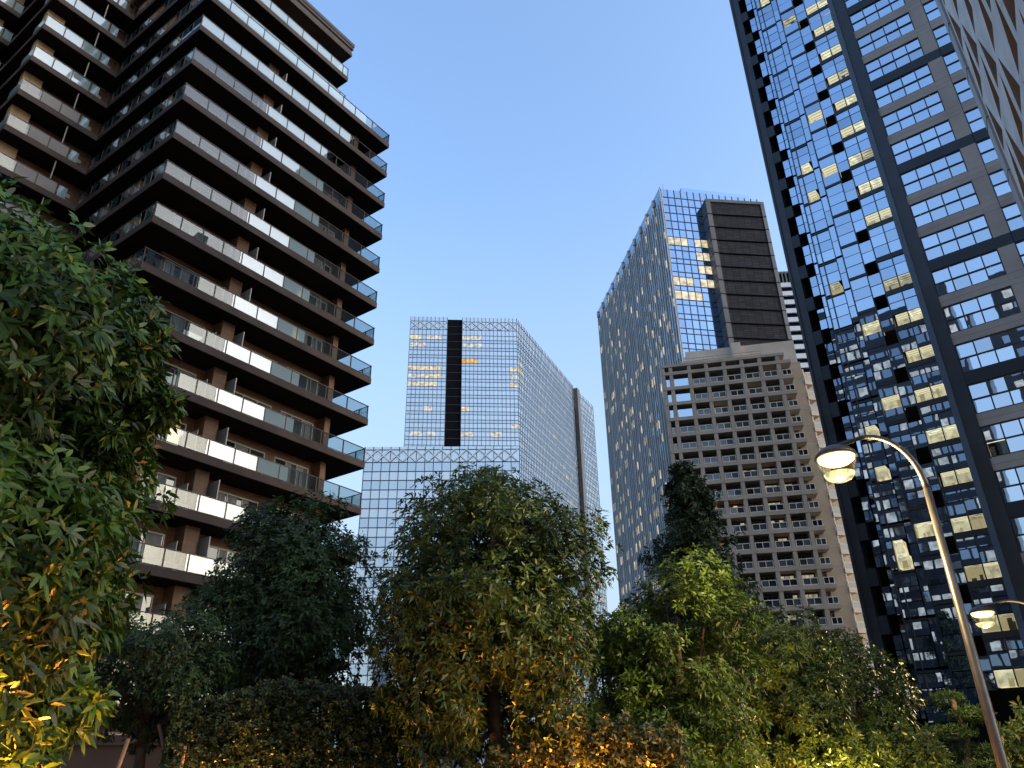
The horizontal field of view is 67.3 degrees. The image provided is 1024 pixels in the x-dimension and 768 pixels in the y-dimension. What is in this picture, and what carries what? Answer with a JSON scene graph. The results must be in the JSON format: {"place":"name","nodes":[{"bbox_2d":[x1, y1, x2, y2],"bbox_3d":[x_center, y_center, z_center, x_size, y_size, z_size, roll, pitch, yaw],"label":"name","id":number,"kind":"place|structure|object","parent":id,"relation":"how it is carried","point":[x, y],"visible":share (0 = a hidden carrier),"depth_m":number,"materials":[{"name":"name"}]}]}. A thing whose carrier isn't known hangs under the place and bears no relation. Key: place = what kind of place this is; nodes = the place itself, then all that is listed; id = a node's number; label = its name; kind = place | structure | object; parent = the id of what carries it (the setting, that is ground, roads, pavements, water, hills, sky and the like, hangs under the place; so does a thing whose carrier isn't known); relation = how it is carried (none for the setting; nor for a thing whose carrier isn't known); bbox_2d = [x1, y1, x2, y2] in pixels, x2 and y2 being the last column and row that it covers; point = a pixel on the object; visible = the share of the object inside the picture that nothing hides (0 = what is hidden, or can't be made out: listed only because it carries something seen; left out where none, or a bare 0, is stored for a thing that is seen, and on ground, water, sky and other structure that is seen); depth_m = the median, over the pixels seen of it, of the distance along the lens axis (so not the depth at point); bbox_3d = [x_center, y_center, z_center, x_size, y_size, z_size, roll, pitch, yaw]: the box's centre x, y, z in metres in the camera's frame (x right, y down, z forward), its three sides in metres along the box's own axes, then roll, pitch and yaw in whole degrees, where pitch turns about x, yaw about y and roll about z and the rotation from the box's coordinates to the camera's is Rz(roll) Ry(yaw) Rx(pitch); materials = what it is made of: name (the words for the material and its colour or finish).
{"place":"outdoors","nodes":[
{"label":"outdoors","id":0,"kind":"place"},
{"bbox_2d":[45,735,224,767],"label":"garden wall","id":1,"kind":"structure","parent":0,"point":[106,755],"depth_m":16.35,"materials":[{"name":"concrete"}]},
{"bbox_2d":[0,0,389,765],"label":"apartment tower","id":2,"kind":"structure","parent":0,"point":[210,170],"depth_m":50.75,"materials":[{"name":"brown concrete"}]},
{"bbox_2d":[102,591,153,630],"bbox_3d":[-18.975,11.034,37.034,0.085,2.170,3.260,-19,-32,31],"label":"window","id":3,"kind":"structure","parent":2,"relation":"in","point":[145,606],"depth_m":38.12,"materials":[{"name":"white glass"}]},
{"bbox_2d":[112,525,165,566],"bbox_3d":[-19.024,8.239,38.464,0.085,2.170,3.260,-19,-32,31],"label":"window","id":4,"kind":"structure","parent":2,"relation":"in","point":[152,555],"depth_m":39.26,"materials":[{"name":"white glass"}]},
{"bbox_2d":[121,461,176,504],"bbox_3d":[-19.074,5.444,39.894,0.085,2.170,3.260,-19,-32,31],"label":"window","id":5,"kind":"structure","parent":2,"relation":"in","point":[166,479],"depth_m":40.87,"materials":[{"name":"white glass"}]},
{"bbox_2d":[158,422,186,447],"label":"window","id":6,"kind":"structure","parent":2,"relation":"in","point":[178,439],"depth_m":42.33,"materials":[{"name":"white glass"}]},
{"bbox_2d":[163,361,196,392],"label":"window","id":7,"kind":"structure","parent":2,"relation":"in","point":[181,380],"depth_m":43.58,"materials":[{"name":"white glass"}]},
{"bbox_2d":[154,305,205,342],"bbox_3d":[-19.222,-2.941,44.184,0.085,2.170,3.260,-19,-32,31],"label":"balcony railing","id":8,"kind":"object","parent":2,"relation":"in","point":[191,330],"depth_m":44.71,"materials":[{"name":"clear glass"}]},
{"bbox_2d":[162,259,213,295],"bbox_3d":[-19.271,-5.736,45.615,0.085,2.170,3.260,-19,-32,31],"label":"balcony railing","id":9,"kind":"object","parent":2,"relation":"in","point":[178,272],"depth_m":45.88,"materials":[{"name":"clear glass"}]},
{"bbox_2d":[173,216,221,250],"bbox_3d":[-19.321,-8.531,47.045,0.085,2.170,3.260,-19,-32,31],"label":"balcony railing","id":10,"kind":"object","parent":2,"relation":"in","point":[186,227],"depth_m":47.34,"materials":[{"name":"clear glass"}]},
{"bbox_2d":[183,177,229,209],"bbox_3d":[-19.370,-11.326,48.475,0.085,2.170,3.260,-19,-32,31],"label":"balcony railing","id":11,"kind":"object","parent":2,"relation":"in","point":[206,193],"depth_m":48.83,"materials":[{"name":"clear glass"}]},
{"bbox_2d":[192,139,236,171],"bbox_3d":[-19.420,-14.120,49.905,0.085,2.170,3.260,-19,-32,31],"label":"balcony railing","id":12,"kind":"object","parent":2,"relation":"in","point":[194,141],"depth_m":50.28,"materials":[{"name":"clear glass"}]},
{"bbox_2d":[205,545,249,580],"bbox_3d":[-15.871,10.192,42.389,0.085,2.170,3.160,-19,-32,31],"label":"window","id":13,"kind":"structure","parent":2,"relation":"in","point":[213,552],"depth_m":42.25,"materials":[{"name":"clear glass"}]},
{"bbox_2d":[214,491,257,525],"bbox_3d":[-15.921,7.397,43.819,0.085,2.170,3.160,-19,-32,31],"label":"window","id":14,"kind":"structure","parent":2,"relation":"in","point":[232,511],"depth_m":43.86,"materials":[{"name":"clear glass"}]},
{"bbox_2d":[224,439,264,473],"bbox_3d":[-15.970,4.602,45.249,0.085,2.170,3.160,-19,-32,31],"label":"window","id":15,"kind":"structure","parent":2,"relation":"in","point":[243,459],"depth_m":45.58,"materials":[{"name":"white glass"}]},
{"bbox_2d":[232,391,271,423],"bbox_3d":[-16.020,1.807,46.680,0.085,2.170,3.160,-19,-32,31],"label":"window","id":16,"kind":"structure","parent":2,"relation":"in","point":[252,409],"depth_m":47.05,"materials":[{"name":"white glass"}]},
{"bbox_2d":[240,346,277,376],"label":"window","id":17,"kind":"structure","parent":2,"relation":"in","point":[262,363],"depth_m":48.51,"materials":[{"name":"white glass"}]},
{"bbox_2d":[248,303,283,331],"bbox_3d":[-16.119,-3.783,49.540,0.085,2.170,3.160,-19,-32,31],"label":"balcony railing","id":18,"kind":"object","parent":2,"relation":"in","point":[263,316],"depth_m":49.98,"materials":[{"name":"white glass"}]},
{"bbox_2d":[255,263,288,289],"bbox_3d":[-16.168,-6.578,50.970,0.085,2.170,3.160,-19,-32,31],"label":"balcony railing","id":19,"kind":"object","parent":2,"relation":"in","point":[268,274],"depth_m":51.46,"materials":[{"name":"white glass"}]},
{"bbox_2d":[262,225,293,250],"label":"balcony railing","id":20,"kind":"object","parent":2,"relation":"in","point":[275,236],"depth_m":52.94,"materials":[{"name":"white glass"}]},
{"bbox_2d":[268,189,298,213],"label":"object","id":21,"kind":"structure","parent":2,"relation":"in","point":[270,192],"depth_m":54.38,"materials":[{"name":"white glass"}]},
{"bbox_2d":[271,457,307,488],"bbox_3d":[-13.839,5.922,47.903,0.085,2.170,2.660,-19,-32,31],"label":"window","id":22,"kind":"structure","parent":2,"relation":"in","point":[286,474],"depth_m":48.06,"materials":[{"name":"grey glass"}]},
{"bbox_2d":[278,410,312,439],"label":"window","id":23,"kind":"structure","parent":2,"relation":"in","point":[294,426],"depth_m":49.54,"materials":[{"name":"grey glass"}]},
{"bbox_2d":[285,367,317,394],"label":"window","id":24,"kind":"structure","parent":2,"relation":"in","point":[299,380],"depth_m":51.01,"materials":[{"name":"grey glass"}]},
{"bbox_2d":[290,326,322,351],"bbox_3d":[-13.988,-2.463,52.193,0.085,2.170,2.660,-19,-32,31],"label":"balcony railing","id":25,"kind":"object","parent":2,"relation":"in","point":[302,336],"depth_m":52.48,"materials":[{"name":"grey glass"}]},
{"bbox_2d":[296,287,326,310],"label":"balcony railing","id":26,"kind":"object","parent":2,"relation":"in","point":[306,296],"depth_m":53.95,"materials":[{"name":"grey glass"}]},
{"bbox_2d":[301,250,330,272],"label":"balcony railing","id":27,"kind":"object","parent":2,"relation":"in","point":[310,257],"depth_m":55.39,"materials":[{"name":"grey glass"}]},
{"bbox_2d":[347,316,611,767],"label":"glass office tower","id":28,"kind":"structure","parent":0,"point":[494,392],"depth_m":352.09,"materials":[{"name":"glass"}]},
{"bbox_2d":[307,0,787,742],"label":"sky","id":29,"kind":"structure","parent":0,"point":[531,142],"materials":[{"name":"blue"}]},
{"bbox_2d":[597,184,791,683],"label":"office tower","id":30,"kind":"structure","parent":0,"point":[698,270],"depth_m":195.19,"materials":[{"name":"blue glass"}]},
{"bbox_2d":[599,220,665,624],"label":"lit window","id":31,"kind":"structure","parent":30,"relation":"in","point":[647,220],"depth_m":204.19,"materials":[{"name":"yellow"}]},
{"bbox_2d":[673,277,693,285],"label":"lit window","id":32,"kind":"structure","parent":30,"relation":"in","point":[676,279],"depth_m":187.10,"materials":[{"name":"yellow glass"}]},
{"bbox_2d":[675,291,702,300],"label":"lit window","id":33,"kind":"structure","parent":30,"relation":"in","point":[678,293],"depth_m":185.37,"materials":[{"name":"yellow glass"}]},
{"bbox_2d":[660,340,881,717],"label":"beige apartment tower","id":34,"kind":"structure","parent":0,"point":[744,432],"depth_m":127.26,"materials":[{"name":"beige concrete"}]},
{"bbox_2d":[778,271,809,372],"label":"striped tower","id":35,"kind":"structure","parent":0,"point":[792,316],"depth_m":295.37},
{"bbox_2d":[729,0,1023,767],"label":"dark office tower","id":36,"kind":"structure","parent":0,"point":[900,221],"depth_m":76.38,"materials":[{"name":"glass"}]},
{"bbox_2d":[821,163,841,177],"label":"lit window","id":37,"kind":"structure","parent":36,"relation":"in","point":[829,170],"depth_m":88.65,"materials":[{"name":"yellow glass"}]},
{"bbox_2d":[862,320,884,335],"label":"lit window","id":38,"kind":"structure","parent":36,"relation":"in","point":[872,327],"depth_m":79.24,"materials":[{"name":"yellow glass"}]},
{"bbox_2d":[849,0,905,31],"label":"window","id":39,"kind":"structure","parent":36,"relation":"in","point":[876,10],"depth_m":91.61,"materials":[{"name":"blue glass"}]},
{"bbox_2d":[875,466,890,480],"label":"lit window","id":40,"kind":"structure","parent":36,"relation":"in","point":[882,472],"depth_m":73.56,"materials":[{"name":"yellow glass"}]},
{"bbox_2d":[856,12,914,55],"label":"window","id":41,"kind":"structure","parent":36,"relation":"in","point":[902,25],"depth_m":89.44,"materials":[{"name":"blue glass"}]},
{"bbox_2d":[883,277,899,290],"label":"lit window","id":42,"kind":"structure","parent":36,"relation":"in","point":[890,284],"depth_m":79.48,"materials":[{"name":"yellow glass"}]},
{"bbox_2d":[881,394,901,409],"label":"lit window","id":43,"kind":"structure","parent":36,"relation":"in","point":[891,402],"depth_m":75.42,"materials":[{"name":"yellow glass"}]},
{"bbox_2d":[864,37,924,81],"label":"window","id":44,"kind":"structure","parent":36,"relation":"in","point":[912,50],"depth_m":87.52,"materials":[{"name":"blue glass"}]},
{"bbox_2d":[893,540,908,554],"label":"lit window","id":45,"kind":"structure","parent":36,"relation":"in","point":[900,547],"depth_m":70.45,"materials":[{"name":"yellow glass"}]},
{"bbox_2d":[895,312,909,325],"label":"lit window","id":46,"kind":"structure","parent":36,"relation":"in","point":[902,318],"depth_m":77.54,"materials":[{"name":"yellow glass"}]},
{"bbox_2d":[872,63,935,108],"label":"window","id":47,"kind":"structure","parent":36,"relation":"in","point":[906,84],"depth_m":85.61,"materials":[{"name":"blue glass"}]},
{"bbox_2d":[896,554,913,570],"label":"lit window","id":48,"kind":"structure","parent":36,"relation":"in","point":[905,562],"depth_m":69.57,"materials":[{"name":"yellow glass"}]},
{"bbox_2d":[881,91,944,135],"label":"window","id":49,"kind":"structure","parent":36,"relation":"in","point":[930,105],"depth_m":83.70,"materials":[{"name":"blue glass"}]},
{"bbox_2d":[906,348,920,362],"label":"lit window","id":50,"kind":"structure","parent":36,"relation":"in","point":[913,355],"depth_m":75.67,"materials":[{"name":"yellow glass"}]},
{"bbox_2d":[908,308,922,321],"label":"lit window","id":51,"kind":"structure","parent":36,"relation":"in","point":[916,314],"depth_m":76.90,"materials":[{"name":"yellow glass"}]},
{"bbox_2d":[890,119,955,165],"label":"window","id":52,"kind":"structure","parent":36,"relation":"in","point":[941,134],"depth_m":81.78,"materials":[{"name":"blue glass"}]},
{"bbox_2d":[914,387,932,402],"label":"lit window","id":53,"kind":"structure","parent":36,"relation":"in","point":[924,394],"depth_m":73.61,"materials":[{"name":"yellow glass"}]},
{"bbox_2d":[914,521,934,537],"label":"lit window","id":54,"kind":"structure","parent":36,"relation":"in","point":[925,529],"depth_m":69.75,"materials":[{"name":"yellow glass"}]},
{"bbox_2d":[919,345,934,358],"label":"lit window","id":55,"kind":"structure","parent":36,"relation":"in","point":[927,351],"depth_m":75.01,"materials":[{"name":"yellow glass"}]},
{"bbox_2d":[922,0,940,23],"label":"window","id":56,"kind":"structure","parent":36,"relation":"in","point":[931,10],"depth_m":86.71,"materials":[{"name":"blue glass"}]},
{"bbox_2d":[900,150,967,195],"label":"window","id":57,"kind":"structure","parent":36,"relation":"in","point":[948,166],"depth_m":79.86,"materials":[{"name":"blue glass"}]},
{"bbox_2d":[926,428,944,443],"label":"lit window","id":58,"kind":"structure","parent":36,"relation":"in","point":[935,435],"depth_m":71.91,"materials":[{"name":"white glass"}]},
{"bbox_2d":[931,383,946,397],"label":"lit window","id":59,"kind":"structure","parent":36,"relation":"in","point":[938,390],"depth_m":72.99,"materials":[{"name":"white glass"}]},
{"bbox_2d":[932,24,950,49],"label":"window","id":60,"kind":"structure","parent":36,"relation":"in","point":[940,33],"depth_m":84.80,"materials":[{"name":"blue glass"}]},
{"bbox_2d":[909,181,979,227],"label":"window","id":61,"kind":"structure","parent":36,"relation":"in","point":[962,197],"depth_m":77.96,"materials":[{"name":"blue glass"}]},
{"bbox_2d":[940,471,957,486],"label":"lit window","id":62,"kind":"structure","parent":36,"relation":"in","point":[948,478],"depth_m":69.96,"materials":[{"name":"white"}]},
{"bbox_2d":[943,424,958,439],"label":"lit window","id":63,"kind":"structure","parent":36,"relation":"in","point":[951,431],"depth_m":71.21,"materials":[{"name":"white glass"}]},
{"bbox_2d":[942,50,961,75],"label":"window","id":64,"kind":"structure","parent":36,"relation":"in","point":[951,61],"depth_m":82.88,"materials":[{"name":"blue glass"}]},
{"bbox_2d":[920,214,993,261],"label":"window","id":65,"kind":"structure","parent":36,"relation":"in","point":[976,230],"depth_m":76.02,"materials":[{"name":"blue glass"}]},
{"bbox_2d":[951,516,970,532],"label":"lit window","id":66,"kind":"structure","parent":36,"relation":"in","point":[960,524],"depth_m":68.06,"materials":[{"name":"white"}]},
{"bbox_2d":[953,78,973,103],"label":"window","id":67,"kind":"structure","parent":36,"relation":"in","point":[963,91],"depth_m":80.98,"materials":[{"name":"blue glass"}]},
{"bbox_2d":[955,467,972,482],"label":"lit window","id":68,"kind":"structure","parent":36,"relation":"in","point":[963,475],"depth_m":69.27,"materials":[{"name":"white"}]},
{"bbox_2d":[931,249,1006,296],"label":"window","id":69,"kind":"structure","parent":36,"relation":"in","point":[987,266],"depth_m":74.12,"materials":[{"name":"blue glass"}]},
{"bbox_2d":[964,106,985,134],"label":"window","id":70,"kind":"structure","parent":36,"relation":"in","point":[974,119],"depth_m":79.05,"materials":[{"name":"blue glass"}]},
{"bbox_2d":[964,564,985,580],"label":"lit window","id":71,"kind":"structure","parent":36,"relation":"in","point":[974,572],"depth_m":66.15,"materials":[{"name":"white"}]},
{"bbox_2d":[969,513,986,529],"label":"lit window","id":72,"kind":"structure","parent":36,"relation":"in","point":[977,521],"depth_m":67.37,"materials":[{"name":"white"}]},
{"bbox_2d":[942,286,1021,333],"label":"window","id":73,"kind":"structure","parent":36,"relation":"in","point":[1001,303],"depth_m":72.19,"materials":[{"name":"blue glass"}]},
{"bbox_2d":[976,137,997,165],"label":"window","id":74,"kind":"structure","parent":36,"relation":"in","point":[985,147],"depth_m":77.14,"materials":[{"name":"blue glass"}]},
{"bbox_2d":[954,325,1023,372],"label":"window","id":75,"kind":"structure","parent":36,"relation":"in","point":[1006,345],"depth_m":70.43,"materials":[{"name":"blue glass"}]},
{"bbox_2d":[979,615,1000,632],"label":"lit window","id":76,"kind":"structure","parent":36,"relation":"in","point":[996,627],"depth_m":64.06,"materials":[{"name":"white"}]},
{"bbox_2d":[983,562,1001,578],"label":"lit window","id":77,"kind":"structure","parent":36,"relation":"in","point":[992,570],"depth_m":65.37,"materials":[{"name":"white"}]},
{"bbox_2d":[967,370,1023,413],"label":"window","id":78,"kind":"structure","parent":36,"relation":"in","point":[1006,390],"depth_m":68.86,"materials":[{"name":"blue glass"}]},
{"bbox_2d":[988,169,1011,198],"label":"window","id":79,"kind":"structure","parent":36,"relation":"in","point":[998,180],"depth_m":75.23,"materials":[{"name":"blue glass"}]},
{"bbox_2d":[980,417,1023,457],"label":"window","id":80,"kind":"structure","parent":36,"relation":"in","point":[1012,431],"depth_m":67.24,"materials":[{"name":"blue glass"}]},
{"bbox_2d":[994,669,1017,687],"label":"lit window","id":81,"kind":"structure","parent":36,"relation":"in","point":[1004,678],"depth_m":62.34,"materials":[{"name":"white"}]},
{"bbox_2d":[998,613,1017,630],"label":"lit window","id":82,"kind":"structure","parent":36,"relation":"in","point":[1008,622],"depth_m":63.47,"materials":[{"name":"white"}]},
{"bbox_2d":[994,465,1023,503],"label":"window","id":83,"kind":"structure","parent":36,"relation":"in","point":[1010,481],"depth_m":65.69,"materials":[{"name":"blue glass"}]},
{"bbox_2d":[1001,202,1023,232],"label":"window","id":84,"kind":"structure","parent":36,"relation":"in","point":[1011,213],"depth_m":73.31,"materials":[{"name":"blue glass"}]},
{"bbox_2d":[1009,516,1023,552],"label":"window","id":85,"kind":"structure","parent":36,"relation":"in","point":[1017,523],"depth_m":64.24,"materials":[{"name":"blue glass"}]},
{"bbox_2d":[1014,240,1023,266],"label":"window","id":86,"kind":"structure","parent":36,"relation":"in","point":[1019,245],"depth_m":71.87,"materials":[{"name":"blue glass"}]},
{"bbox_2d":[1014,668,1023,686],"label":"lit window","id":87,"kind":"structure","parent":36,"relation":"in","point":[1019,672],"depth_m":61.74,"materials":[{"name":"white"}]},
{"bbox_2d":[935,0,1023,220],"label":"precast building","id":88,"kind":"structure","parent":0,"point":[986,38],"depth_m":36.71,"materials":[{"name":"grey concrete"}]},
{"label":"ground","id":89,"kind":"structure","parent":0,"visible":0},
{"bbox_2d":[0,686,72,767],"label":"shrub row","id":90,"kind":"object","parent":89,"relation":"on","point":[34,757],"visible":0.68,"depth_m":4.62,"materials":[{"name":"green plant"}]},
{"bbox_2d":[0,169,189,767],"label":"broadleaf tree","id":91,"kind":"object","parent":89,"relation":"on","point":[64,503],"visible":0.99,"depth_m":5.04,"materials":[{"name":"green plant"}]},
{"bbox_2d":[65,601,241,767],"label":"fine leaf tree","id":92,"kind":"object","parent":89,"relation":"on","point":[160,691],"visible":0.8,"depth_m":11.09,"materials":[{"name":"green plant"}]},
{"bbox_2d":[181,489,390,763],"bbox_3d":[-4.019,5.133,14.006,3.924,7.049,3.818,-1,-27,0],"label":"fine leaf tree","id":93,"kind":"object","parent":89,"relation":"on","point":[295,560],"visible":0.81,"depth_m":13.59,"materials":[{"name":"green plant"}]},
{"bbox_2d":[159,673,422,767],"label":"hedge","id":94,"kind":"object","parent":89,"relation":"on","point":[238,720],"visible":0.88,"depth_m":11.01,"materials":[{"name":"green plant"}]},
{"bbox_2d":[361,461,623,767],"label":"broadleaf tree","id":95,"kind":"object","parent":89,"relation":"on","point":[465,614],"visible":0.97,"depth_m":10.90,"materials":[{"name":"green plant"}]},
{"bbox_2d":[463,707,691,767],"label":"hedge","id":96,"kind":"object","parent":89,"relation":"on","point":[623,741],"visible":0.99,"depth_m":10.06,"materials":[{"name":"green plant"}]},
{"bbox_2d":[563,624,651,723],"bbox_3d":[1.774,6.590,14.127,2.200,4.385,2.220,-17,-31,28],"label":"broadleaf tree","id":97,"kind":"object","parent":89,"relation":"on","point":[602,679],"visible":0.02,"depth_m":14.22,"materials":[{"name":"green plant"}]},
{"bbox_2d":[582,542,776,767],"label":"broadleaf tree","id":98,"kind":"object","parent":89,"relation":"on","point":[693,694],"visible":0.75,"depth_m":12.50,"materials":[{"name":"green plant"}]},
{"bbox_2d":[634,460,783,754],"bbox_3d":[11.500,13.284,43.595,11.139,18.900,10.508,-25,-36,39],"label":"conifer tree","id":99,"kind":"object","parent":89,"relation":"on","point":[688,519],"visible":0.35,"depth_m":44.86,"materials":[{"name":"green plant"}]},
{"bbox_2d":[707,603,860,767],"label":"broadleaf tree","id":100,"kind":"object","parent":89,"relation":"on","point":[809,696],"visible":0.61,"depth_m":14.41,"materials":[{"name":"green plant"}]},
{"bbox_2d":[730,719,954,767],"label":"shrub row","id":101,"kind":"object","parent":89,"relation":"on","point":[926,750],"visible":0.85,"depth_m":13.06,"materials":[{"name":"green plant"}]},
{"bbox_2d":[765,627,955,766],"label":"broadleaf tree","id":102,"kind":"object","parent":89,"relation":"on","point":[866,716],"visible":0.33,"depth_m":16.81,"materials":[{"name":"green plant"}]},
{"bbox_2d":[814,435,1009,767],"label":"street lamp","id":103,"kind":"object","parent":89,"relation":"on","point":[841,454],"visible":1,"depth_m":9.60,"materials":[{"name":"grey metal"}]},
{"bbox_2d":[925,688,997,767],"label":"pine tree","id":104,"kind":"object","parent":89,"relation":"on","point":[965,732],"visible":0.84,"depth_m":19.16,"materials":[{"name":"green plant"}]},
{"bbox_2d":[969,599,1023,627],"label":"street lamp","id":105,"kind":"object","parent":89,"relation":"on","point":[982,611],"visible":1,"depth_m":18.23,"materials":[{"name":"white glass"}]},
{"bbox_2d":[996,695,1023,767],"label":"shrub row","id":106,"kind":"object","parent":89,"relation":"on","point":[1012,735],"visible":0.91,"depth_m":10.20,"materials":[{"name":"green plant"}]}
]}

